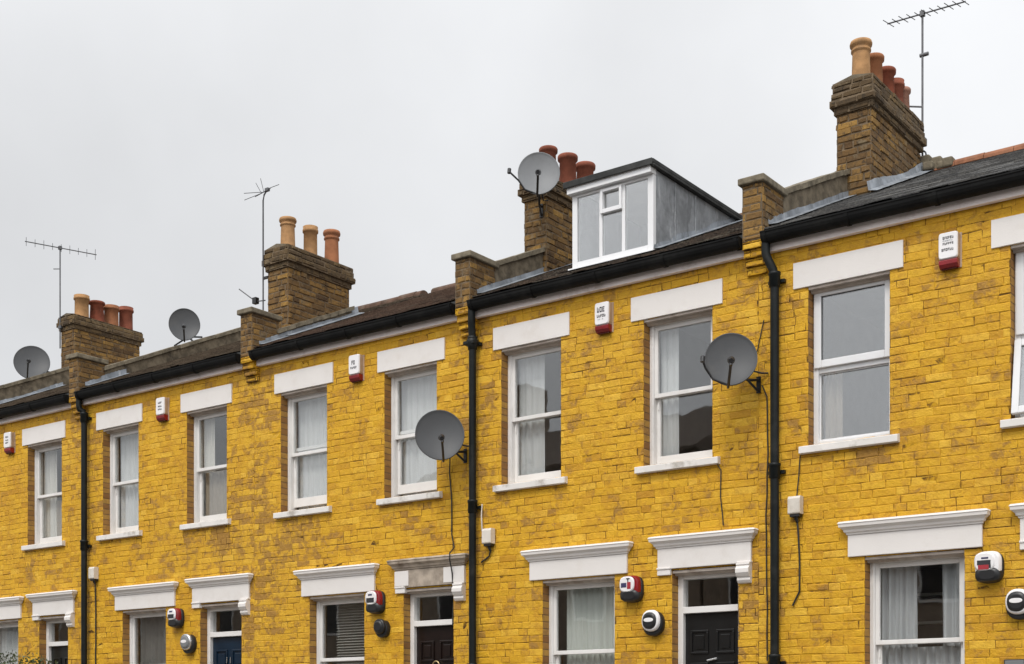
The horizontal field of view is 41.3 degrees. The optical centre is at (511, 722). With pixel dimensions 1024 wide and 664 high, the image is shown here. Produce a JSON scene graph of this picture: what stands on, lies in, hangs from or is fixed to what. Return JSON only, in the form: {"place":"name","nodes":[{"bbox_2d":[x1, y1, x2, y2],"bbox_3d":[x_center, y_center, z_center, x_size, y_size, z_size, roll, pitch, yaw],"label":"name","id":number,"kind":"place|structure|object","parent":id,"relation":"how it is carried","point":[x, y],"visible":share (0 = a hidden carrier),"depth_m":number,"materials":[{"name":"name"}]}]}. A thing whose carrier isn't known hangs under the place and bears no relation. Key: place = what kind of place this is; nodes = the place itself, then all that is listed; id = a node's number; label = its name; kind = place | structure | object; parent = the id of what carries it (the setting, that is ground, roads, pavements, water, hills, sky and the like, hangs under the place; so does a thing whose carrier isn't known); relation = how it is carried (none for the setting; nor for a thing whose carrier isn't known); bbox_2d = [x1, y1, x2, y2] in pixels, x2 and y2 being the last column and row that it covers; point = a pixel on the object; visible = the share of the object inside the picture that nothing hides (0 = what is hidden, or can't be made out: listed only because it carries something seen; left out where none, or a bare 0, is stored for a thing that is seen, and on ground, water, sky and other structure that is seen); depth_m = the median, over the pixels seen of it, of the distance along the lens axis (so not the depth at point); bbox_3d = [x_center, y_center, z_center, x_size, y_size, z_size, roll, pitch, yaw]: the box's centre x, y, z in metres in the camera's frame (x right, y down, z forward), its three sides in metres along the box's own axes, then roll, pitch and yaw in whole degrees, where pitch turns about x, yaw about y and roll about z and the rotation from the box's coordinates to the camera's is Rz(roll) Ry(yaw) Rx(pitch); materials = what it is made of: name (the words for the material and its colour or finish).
{"place":"outdoors","nodes":[
{"label":"outdoors","id":0,"kind":"place"},
{"bbox_2d":[0,649,57,663],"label":"shrub","id":1,"kind":"object","parent":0,"point":[33,661],"visible":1,"depth_m":18.65,"materials":[{"name":"green plant"}]},
{"bbox_2d":[0,294,143,663],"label":"terraced house","id":2,"kind":"structure","parent":0,"point":[40,591],"depth_m":20.46,"materials":[{"name":"brick"}]},
{"bbox_2d":[0,627,17,663],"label":"curtain","id":3,"kind":"object","parent":2,"relation":"hanging from","point":[8,639],"visible":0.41,"depth_m":21.13,"materials":[{"name":"fabric"}]},
{"bbox_2d":[0,623,17,627],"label":"window","id":4,"kind":"structure","parent":2,"relation":"in","point":[15,624],"depth_m":20.93,"materials":[{"name":"white wood"}]},
{"bbox_2d":[4,432,15,454],"bbox_3d":[-7.633,-4.251,20.611,0.187,0.324,0.091,0,0,37],"label":"alarm box","id":5,"kind":"object","parent":2,"relation":"attached to","point":[9,442],"visible":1,"depth_m":20.58,"materials":[{"name":"plastic"}]},
{"bbox_2d":[13,346,49,377],"bbox_3d":[-8.188,-6.193,23.294,0.549,0.633,0.656,0,0,37],"label":"satellite dish","id":6,"kind":"object","parent":2,"relation":"attached to","point":[30,361],"visible":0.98,"depth_m":23.37,"materials":[{"name":"grey paint"}]},
{"bbox_2d":[21,444,64,550],"bbox_3d":[-6.885,-3.385,20.215,1.014,1.585,0.292,0,0,37],"label":"window","id":7,"kind":"structure","parent":2,"relation":"in","point":[40,542],"depth_m":20.47,"materials":[{"name":"white wood"}]},
{"bbox_2d":[44,450,56,537],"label":"curtain","id":8,"kind":"object","parent":2,"relation":"hanging from","point":[50,487],"visible":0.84,"depth_m":20.49,"materials":[{"name":"beige fabric"}]},
{"bbox_2d":[46,620,67,663],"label":"door","id":9,"kind":"structure","parent":2,"relation":"in","point":[58,651],"depth_m":20.27,"materials":[{"name":"white paint"}]},
{"bbox_2d":[56,500,61,535],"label":"curtain","id":10,"kind":"object","parent":2,"relation":"hanging from","point":[59,515],"visible":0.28,"depth_m":20.38,"materials":[{"name":"beige fabric"}]},
{"bbox_2d":[25,237,96,348],"bbox_3d":[-7.959,-7.532,23.942,1.239,1.864,0.139,0,0,-30],"label":"tv aerial","id":11,"kind":"object","parent":2,"relation":"attached to","point":[60,248],"visible":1,"depth_m":23.90,"materials":[{"name":"metal"}]},
{"bbox_2d":[0,0,1023,384],"label":"sky","id":12,"kind":"structure","parent":0,"point":[136,133],"materials":[{"name":"white"}]},
{"bbox_3d":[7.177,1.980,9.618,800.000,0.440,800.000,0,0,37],"label":"ground","id":13,"kind":"structure","parent":0,"visible":0},
{"bbox_2d":[66,290,427,663],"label":"terraced house","id":14,"kind":"structure","parent":13,"relation":"on","point":[176,547],"depth_m":18.56,"materials":[{"name":"brick"}]},
{"bbox_2d":[88,567,98,583],"bbox_3d":[-5.971,-2.101,19.370,0.124,0.249,0.086,0,0,37],"label":"junction box","id":15,"kind":"object","parent":14,"relation":"attached to","point":[93,574],"visible":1,"depth_m":19.34,"materials":[{"name":"white plastic"}]},
{"bbox_2d":[94,584,95,663],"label":"cable","id":16,"kind":"object","parent":14,"relation":"attached to","point":[95,622],"visible":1,"depth_m":19.38,"materials":[{"name":"rubber"}]},
{"bbox_2d":[96,428,142,540],"bbox_3d":[-5.448,-3.385,19.142,0.958,1.585,0.292,0,0,37],"label":"window","id":17,"kind":"structure","parent":14,"relation":"in","point":[115,485],"depth_m":19.38,"materials":[{"name":"white wood"}]},
{"bbox_2d":[121,433,138,527],"bbox_3d":[-5.346,-3.417,19.292,0.693,1.443,0.050,0,0,37],"label":"curtain","id":18,"kind":"object","parent":14,"relation":"hanging from","point":[129,471],"visible":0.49,"depth_m":19.39,"materials":[{"name":"fabric"}]},
{"bbox_2d":[130,612,165,663],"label":"window","id":19,"kind":"structure","parent":14,"relation":"in","point":[133,618],"depth_m":19.11,"materials":[{"name":"white wood"}]},
{"bbox_2d":[141,616,165,663],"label":"curtain","id":20,"kind":"object","parent":14,"relation":"hanging from","point":[153,640],"visible":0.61,"depth_m":19.07,"materials":[{"name":"grey fabric"}]},
{"bbox_2d":[156,397,169,421],"bbox_3d":[-4.756,-4.264,18.464,0.187,0.324,0.091,0,0,37],"label":"alarm box","id":21,"kind":"object","parent":14,"relation":"attached to","point":[162,408],"visible":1,"depth_m":18.43,"materials":[{"name":"plastic"}]},
{"bbox_2d":[167,608,183,627],"bbox_3d":[-4.532,-1.416,18.272,0.227,0.263,0.125,0,0,37],"label":"alarm sounder","id":22,"kind":"object","parent":14,"relation":"attached to","point":[175,616],"visible":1,"depth_m":18.22,"materials":[{"name":"black plastic"}]},
{"bbox_2d":[168,308,201,345],"bbox_3d":[-5.042,-6.200,21.311,0.452,0.621,0.676,0,0,37],"label":"satellite dish","id":23,"kind":"object","parent":14,"relation":"attached to","point":[184,324],"visible":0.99,"depth_m":21.30,"materials":[{"name":"grey paint"}]},
{"bbox_2d":[180,634,196,653],"bbox_3d":[-4.333,-1.060,18.122,0.228,0.263,0.127,0,0,37],"label":"alarm bell","id":24,"kind":"object","parent":14,"relation":"attached to","point":[188,643],"visible":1,"depth_m":18.07,"materials":[{"name":"black plastic"}]},
{"bbox_2d":[180,411,230,529],"bbox_3d":[-3.994,-3.385,18.058,0.956,1.585,0.292,0,0,37],"label":"window","id":25,"kind":"structure","parent":14,"relation":"in","point":[199,517],"depth_m":18.29,"materials":[{"name":"white wood"}]},
{"bbox_2d":[203,418,214,472],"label":"curtain","id":26,"kind":"object","parent":14,"relation":"hanging from","point":[209,439],"visible":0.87,"depth_m":18.36,"materials":[{"name":"beige fabric"}]},
{"bbox_2d":[205,470,226,515],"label":"curtain","id":27,"kind":"object","parent":14,"relation":"hanging from","point":[216,492],"visible":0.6,"depth_m":18.28,"materials":[{"name":"beige fabric"}]},
{"bbox_2d":[207,607,241,663],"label":"door","id":28,"kind":"structure","parent":14,"relation":"in","point":[222,647],"depth_m":18.04,"materials":[{"name":"blue paint"}]},
{"bbox_2d":[237,216,468,663],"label":"terraced house","id":29,"kind":"structure","parent":13,"relation":"on","point":[363,532],"depth_m":16.53,"materials":[{"name":"brick"}]},
{"bbox_2d":[244,178,278,309],"bbox_3d":[-3.347,-6.296,17.957,0.521,1.892,0.190,0,0,28],"label":"tv aerial","id":30,"kind":"object","parent":29,"relation":"attached to","point":[267,189],"visible":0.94,"depth_m":18.02,"materials":[{"name":"metal"}]},
{"bbox_2d":[239,276,268,304],"bbox_3d":[-3.455,-5.770,18.114,0.449,0.360,0.098,0,0,13],"label":"aerial rod","id":31,"kind":"object","parent":30,"relation":"attached to","point":[255,300],"visible":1,"depth_m":18.08,"materials":[{"name":"metal"}]},
{"bbox_2d":[273,391,331,518],"bbox_3d":[-2.541,-3.375,16.974,0.973,1.585,0.292,0,0,37],"label":"window","id":32,"kind":"structure","parent":29,"relation":"in","point":[294,503],"depth_m":17.20,"materials":[{"name":"white wood"}]},
{"bbox_2d":[299,396,326,509],"bbox_3d":[-2.439,-3.406,17.123,0.708,1.443,0.032,0,0,37],"label":"curtain","id":33,"kind":"object","parent":29,"relation":"hanging from","point":[312,432],"visible":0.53,"depth_m":17.19,"materials":[{"name":"fabric"}]},
{"bbox_2d":[317,598,363,663],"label":"window","id":34,"kind":"structure","parent":29,"relation":"in","point":[321,605],"depth_m":16.90,"materials":[{"name":"white wood"}]},
{"bbox_2d":[336,604,363,663],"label":"venetian blind","id":35,"kind":"object","parent":29,"relation":"hanging from","point":[343,633],"visible":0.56,"depth_m":16.82,"materials":[{"name":"grey plastic"}]},
{"bbox_2d":[349,354,364,382],"bbox_3d":[-1.870,-4.261,16.311,0.187,0.324,0.091,0,0,37],"label":"alarm box","id":36,"kind":"object","parent":29,"relation":"attached to","point":[356,368],"visible":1,"depth_m":16.28,"materials":[{"name":"plastic"}]},
{"bbox_2d":[365,590,385,613],"bbox_3d":[-1.627,-1.436,16.104,0.238,0.276,0.125,0,0,37],"label":"alarm sounder","id":37,"kind":"object","parent":29,"relation":"attached to","point":[375,600],"visible":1,"depth_m":16.05,"materials":[{"name":"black plastic"}]},
{"bbox_2d":[373,619,389,637],"bbox_3d":[-1.547,-1.121,16.044,0.185,0.219,0.124,0,0,37],"label":"alarm bell","id":38,"kind":"object","parent":29,"relation":"attached to","point":[381,628],"visible":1,"depth_m":16.00,"materials":[{"name":"black plastic"}]},
{"bbox_2d":[376,369,442,505],"bbox_3d":[-1.134,-3.375,15.923,0.973,1.585,0.292,0,0,37],"label":"window","id":39,"kind":"structure","parent":29,"relation":"in","point":[397,489],"depth_m":16.15,"materials":[{"name":"white wood"}]},
{"bbox_2d":[402,374,436,442],"bbox_3d":[-1.031,-3.744,16.073,0.708,0.768,0.032,0,0,37],"label":"curtain","id":40,"kind":"object","parent":29,"relation":"hanging from","point":[419,398],"visible":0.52,"depth_m":16.16,"materials":[{"name":"fabric"}]},
{"bbox_2d":[402,441,436,495],"bbox_3d":[-1.031,-3.038,16.074,0.708,0.645,0.046,0,0,37],"label":"curtain","id":41,"kind":"object","parent":29,"relation":"hanging from","point":[419,465],"visible":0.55,"depth_m":16.17,"materials":[{"name":"fabric"}]},
{"bbox_2d":[410,591,453,663],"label":"door","id":42,"kind":"structure","parent":29,"relation":"in","point":[431,641],"depth_m":15.88,"materials":[{"name":"brown paint"}]},
{"bbox_2d":[415,410,468,462],"bbox_3d":[-0.764,-3.203,15.119,0.522,0.598,0.668,0,0,37],"label":"satellite dish","id":43,"kind":"object","parent":29,"relation":"attached to","point":[439,434],"visible":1,"depth_m":15.16,"materials":[{"name":"grey paint"}]},
{"bbox_2d":[449,458,454,625],"bbox_3d":[-0.687,-2.091,15.486,0.067,1.942,0.286,0,0,-2],"label":"cable","id":44,"kind":"object","parent":29,"relation":"attached to","point":[451,535],"visible":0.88,"depth_m":15.46,"materials":[{"name":"rubber"}]},
{"bbox_2d":[451,145,758,663],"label":"terraced house","id":45,"kind":"structure","parent":13,"relation":"on","point":[651,249],"depth_m":14.43,"materials":[{"name":"brick"}]},
{"bbox_2d":[481,504,482,530],"bbox_3d":[-0.339,-2.300,15.196,0.016,0.302,0.030,0,0,37],"label":"cable","id":46,"kind":"object","parent":45,"relation":"attached to","point":[481,517],"visible":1,"depth_m":15.19,"materials":[{"name":"white plastic"}]},
{"bbox_2d":[482,528,494,550],"bbox_3d":[-0.261,-2.041,15.109,0.124,0.249,0.086,0,0,37],"label":"junction box","id":47,"kind":"object","parent":45,"relation":"attached to","point":[488,537],"visible":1,"depth_m":15.08,"materials":[{"name":"white plastic"}]},
{"bbox_2d":[493,345,567,492],"bbox_3d":[0.260,-3.356,14.883,0.967,1.585,0.292,0,0,37],"label":"window","id":48,"kind":"structure","parent":45,"relation":"in","point":[513,422],"depth_m":15.10,"materials":[{"name":"white wood"}]},
{"bbox_2d":[519,355,544,475],"bbox_3d":[0.221,-3.386,15.137,0.351,1.443,0.041,0,0,37],"label":"curtain","id":49,"kind":"object","parent":45,"relation":"hanging from","point":[531,402],"visible":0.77,"depth_m":15.13,"materials":[{"name":"fabric"}]},
{"bbox_2d":[507,152,559,217],"bbox_3d":[0.311,-6.392,15.933,0.465,0.644,0.645,0,0,37],"label":"satellite dish","id":50,"kind":"object","parent":45,"relation":"attached to","point":[538,174],"visible":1,"depth_m":15.95,"materials":[{"name":"paint"}]},
{"bbox_2d":[549,581,614,663],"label":"window","id":51,"kind":"structure","parent":45,"relation":"in","point":[554,653],"depth_m":14.78,"materials":[{"name":"white wood"}]},
{"bbox_2d":[567,587,614,663],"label":"curtain","id":52,"kind":"object","parent":45,"relation":"hanging from","point":[590,618],"visible":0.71,"depth_m":14.67,"materials":[{"name":"white fabric"}]},
{"bbox_2d":[595,301,613,334],"bbox_3d":[0.963,-4.236,14.197,0.187,0.324,0.091,0,0,37],"label":"alarm box","id":53,"kind":"object","parent":45,"relation":"attached to","point":[604,317],"visible":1,"depth_m":14.17,"materials":[{"name":"plastic"}]},
{"bbox_2d":[620,575,643,602],"bbox_3d":[1.226,-1.381,13.974,0.238,0.276,0.126,0,0,37],"label":"alarm sounder","id":54,"kind":"object","parent":45,"relation":"attached to","point":[632,588],"visible":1,"depth_m":13.92,"materials":[{"name":"black plastic"}]},
{"bbox_2d":[642,610,664,635],"bbox_3d":[1.430,-1.020,13.822,0.228,0.263,0.127,0,0,37],"label":"alarm bell","id":55,"kind":"object","parent":45,"relation":"attached to","point":[653,622],"visible":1,"depth_m":13.78,"materials":[{"name":"black plastic"}]},
{"bbox_2d":[661,328,678,455],"bbox_3d":[1.638,-3.386,14.081,0.208,1.443,0.042,0,0,37],"label":"curtain","id":56,"kind":"object","parent":45,"relation":"hanging from","point":[670,381],"visible":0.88,"depth_m":14.08,"materials":[{"name":"fabric"}]},
{"bbox_2d":[634,315,720,474],"bbox_3d":[1.730,-3.356,13.786,0.958,1.585,0.292,0,0,37],"label":"window","id":57,"kind":"structure","parent":45,"relation":"in","point":[656,457],"depth_m":13.98,"materials":[{"name":"white wood"}]},
{"bbox_2d":[678,572,737,663],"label":"door","id":58,"kind":"structure","parent":45,"relation":"in","point":[706,634],"depth_m":13.70,"materials":[{"name":"black paint"}]},
{"bbox_2d":[717,464,723,525],"bbox_3d":[2.060,-2.256,13.416,0.076,0.614,0.012,0,0,37],"label":"cable","id":59,"kind":"object","parent":45,"relation":"attached to","point":[720,494],"visible":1,"depth_m":13.41,"materials":[{"name":"rubber"}]},
{"bbox_2d":[738,37,1023,663],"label":"terraced house","id":60,"kind":"structure","parent":13,"relation":"on","point":[919,464],"depth_m":12.57,"materials":[{"name":"brick"}]},
{"bbox_2d":[700,333,767,392],"bbox_3d":[2.096,-3.467,12.966,0.447,0.546,0.697,0,0,37],"label":"satellite dish","id":61,"kind":"object","parent":60,"relation":"attached to","point":[728,360],"visible":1,"depth_m":12.99,"materials":[{"name":"grey paint"}]},
{"bbox_2d":[757,320,763,350],"bbox_3d":[2.390,-3.709,13.169,0.128,0.383,0.010,0,0,37],"label":"cable","id":62,"kind":"object","parent":60,"relation":"attached to","point":[760,335],"visible":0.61,"depth_m":13.15,"materials":[{"name":"rubber"}]},
{"bbox_2d":[761,385,768,660],"bbox_3d":[2.442,-1.931,13.110,0.074,2.663,0.030,0,0,-10],"label":"cable","id":63,"kind":"object","parent":60,"relation":"attached to","point":[766,523],"visible":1,"depth_m":13.11,"materials":[{"name":"rubber"}]},
{"bbox_2d":[788,495,802,521],"bbox_3d":[2.696,-2.031,12.902,0.124,0.249,0.086,0,0,37],"label":"junction box","id":64,"kind":"object","parent":60,"relation":"attached to","point":[795,507],"visible":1,"depth_m":12.87,"materials":[{"name":"white plastic"}]},
{"bbox_2d":[792,522,800,605],"bbox_3d":[2.704,-1.518,12.926,0.089,0.805,0.032,0,0,37],"label":"cable","id":65,"kind":"object","parent":60,"relation":"attached to","point":[799,562],"visible":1,"depth_m":12.90,"materials":[{"name":"rubber"}]},
{"bbox_2d":[796,455,800,495],"bbox_3d":[2.727,-2.353,12.912,0.044,0.396,0.016,0,0,11],"label":"cable","id":66,"kind":"object","parent":60,"relation":"attached to","point":[798,475],"visible":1,"depth_m":12.91,"materials":[{"name":"plastic"}]},
{"bbox_2d":[825,372,842,438],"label":"curtain","id":67,"kind":"object","parent":60,"relation":"hanging from","point":[833,405],"visible":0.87,"depth_m":13.01,"materials":[{"name":"beige fabric"}]},
{"bbox_2d":[799,279,899,454],"bbox_3d":[3.191,-3.345,12.696,0.964,1.585,0.292,0,0,37],"label":"window","id":68,"kind":"structure","parent":60,"relation":"in","point":[878,358],"depth_m":12.76,"materials":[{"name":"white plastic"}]},
{"bbox_2d":[881,566,917,647],"bbox_3d":[3.598,-1.093,12.620,0.345,0.785,0.074,0,0,37],"label":"curtain","id":69,"kind":"object","parent":60,"relation":"hanging from","point":[899,600],"visible":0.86,"depth_m":12.62,"materials":[{"name":"grey fabric"}]},
{"bbox_2d":[870,556,964,663],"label":"window","id":70,"kind":"structure","parent":60,"relation":"in","point":[876,644],"depth_m":12.50,"materials":[{"name":"white wood"}]},
{"bbox_2d":[883,645,960,663],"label":"curtain","id":71,"kind":"object","parent":60,"relation":"hanging from","point":[931,655],"visible":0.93,"depth_m":12.49,"materials":[{"name":"grey fabric"}]},
{"bbox_2d":[883,0,968,155],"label":"tv aerial","id":72,"kind":"object","parent":60,"relation":"attached to","point":[923,54],"visible":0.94,"depth_m":15.74,"materials":[{"name":"metal"}]},
{"bbox_2d":[917,578,942,646],"bbox_3d":[4.308,-0.100,13.006,0.850,2.600,0.400,0,0,37],"label":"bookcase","id":73,"kind":"object","parent":60,"relation":"in","point":[930,607],"visible":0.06,"depth_m":13.13,"materials":[{"name":"brown wood"}]},
{"bbox_2d":[939,231,961,271],"bbox_3d":[3.880,-4.181,12.021,0.187,0.324,0.091,0,0,37],"label":"alarm box","id":74,"kind":"object","parent":60,"relation":"attached to","point":[950,250],"visible":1,"depth_m":11.99,"materials":[{"name":"plastic"}]},
{"bbox_2d":[942,563,960,645],"bbox_3d":[4.018,-1.093,12.305,0.246,0.785,0.077,0,0,37],"label":"curtain","id":75,"kind":"object","parent":60,"relation":"hanging from","point":[950,578],"visible":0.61,"depth_m":12.33,"materials":[{"name":"grey fabric"}]},
{"bbox_2d":[974,551,1004,583],"bbox_3d":[4.143,-1.356,11.798,0.238,0.276,0.126,0,0,37],"label":"alarm sounder","id":76,"kind":"object","parent":60,"relation":"attached to","point":[989,566],"visible":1,"depth_m":11.75,"materials":[{"name":"white plastic"}]},
{"bbox_2d":[1000,252,1023,428],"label":"window","id":77,"kind":"structure","parent":60,"relation":"in","point":[1017,404],"depth_m":11.78,"materials":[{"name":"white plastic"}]},
{"bbox_2d":[1004,659,1023,663],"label":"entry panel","id":78,"kind":"object","parent":60,"relation":"attached to","point":[1013,661],"visible":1,"depth_m":11.70,"materials":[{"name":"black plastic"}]},
{"bbox_2d":[1005,589,1023,619],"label":"alarm bell","id":79,"kind":"object","parent":60,"relation":"attached to","point":[1014,601],"visible":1,"depth_m":11.61,"materials":[{"name":"black plastic"}]}
]}

